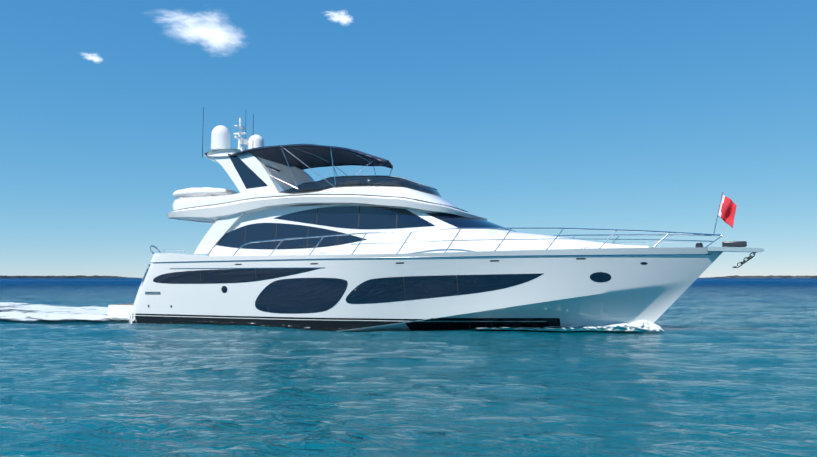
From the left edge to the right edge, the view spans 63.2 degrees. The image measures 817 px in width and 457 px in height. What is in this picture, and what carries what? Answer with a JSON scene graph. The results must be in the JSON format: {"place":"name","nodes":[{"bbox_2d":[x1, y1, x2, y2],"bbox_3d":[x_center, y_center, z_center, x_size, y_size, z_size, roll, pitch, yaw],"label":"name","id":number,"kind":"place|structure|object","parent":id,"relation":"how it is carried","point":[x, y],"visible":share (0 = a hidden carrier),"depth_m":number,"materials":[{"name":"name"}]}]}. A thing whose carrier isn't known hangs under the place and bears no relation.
{"place":"outdoors","nodes":[
{"label":"outdoors","id":0,"kind":"place"},
{"bbox_2d":[0,275,132,277],"bbox_3d":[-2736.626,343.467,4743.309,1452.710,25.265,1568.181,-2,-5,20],"label":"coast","id":1,"kind":"structure","parent":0,"point":[63,276],"depth_m":4617.15},
{"bbox_2d":[81,51,102,62],"bbox_3d":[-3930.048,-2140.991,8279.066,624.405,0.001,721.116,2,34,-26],"label":"cloud","id":2,"kind":"structure","parent":0,"point":[95,58],"depth_m":8259.63,"materials":[{"name":"white"}]},
{"bbox_2d":[146,5,246,57],"bbox_3d":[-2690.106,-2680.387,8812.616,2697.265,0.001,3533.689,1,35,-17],"label":"cloud","id":3,"kind":"structure","parent":0,"point":[212,32],"depth_m":8681.52,"materials":[{"name":"white"}]},
{"bbox_2d":[325,11,351,25],"bbox_3d":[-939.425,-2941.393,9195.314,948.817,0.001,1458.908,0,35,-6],"label":"cloud","id":4,"kind":"structure","parent":0,"point":[342,18],"depth_m":9145.98,"materials":[{"name":"white"}]},
{"bbox_2d":[0,281,816,456],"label":"sea","id":5,"kind":"structure","parent":0,"point":[721,369],"depth_m":9.87,"materials":[{"name":"liquid"}]},
{"bbox_2d":[0,302,126,320],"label":"wake foam","id":6,"kind":"object","parent":5,"relation":"on","point":[87,313],"visible":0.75,"depth_m":26.30,"materials":[{"name":"white"}]},
{"bbox_2d":[108,107,764,331],"bbox_3d":[-0.231,-0.429,22.809,22.085,9.100,5.517,-2,-5,20],"label":"yacht","id":7,"kind":"object","parent":5,"relation":"on","point":[303,250],"visible":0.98,"depth_m":20.77,"materials":[{"name":"white plastic"}]},
{"bbox_2d":[475,323,663,331],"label":"bow wave","id":8,"kind":"object","parent":5,"relation":"on","point":[614,329],"depth_m":19.80,"materials":[{"name":"white liquid"}]},
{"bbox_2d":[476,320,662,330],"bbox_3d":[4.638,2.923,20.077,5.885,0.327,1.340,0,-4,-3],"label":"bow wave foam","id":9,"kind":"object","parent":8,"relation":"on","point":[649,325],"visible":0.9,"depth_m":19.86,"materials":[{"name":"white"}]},
{"bbox_2d":[0,278,816,281],"bbox_3d":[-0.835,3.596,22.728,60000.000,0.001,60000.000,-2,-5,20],"label":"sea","id":10,"kind":"structure","parent":0,"point":[140,279],"depth_m":877.55,"materials":[{"name":"blue liquid"}]},
{"bbox_2d":[0,0,816,277],"label":"sky","id":11,"kind":"structure","parent":0,"point":[591,114],"materials":[{"name":"blue"}]},
{"bbox_2d":[705,275,816,277],"bbox_3d":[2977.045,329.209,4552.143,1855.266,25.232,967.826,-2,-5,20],"label":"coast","id":12,"kind":"structure","parent":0,"point":[775,276],"depth_m":4581.65}
]}

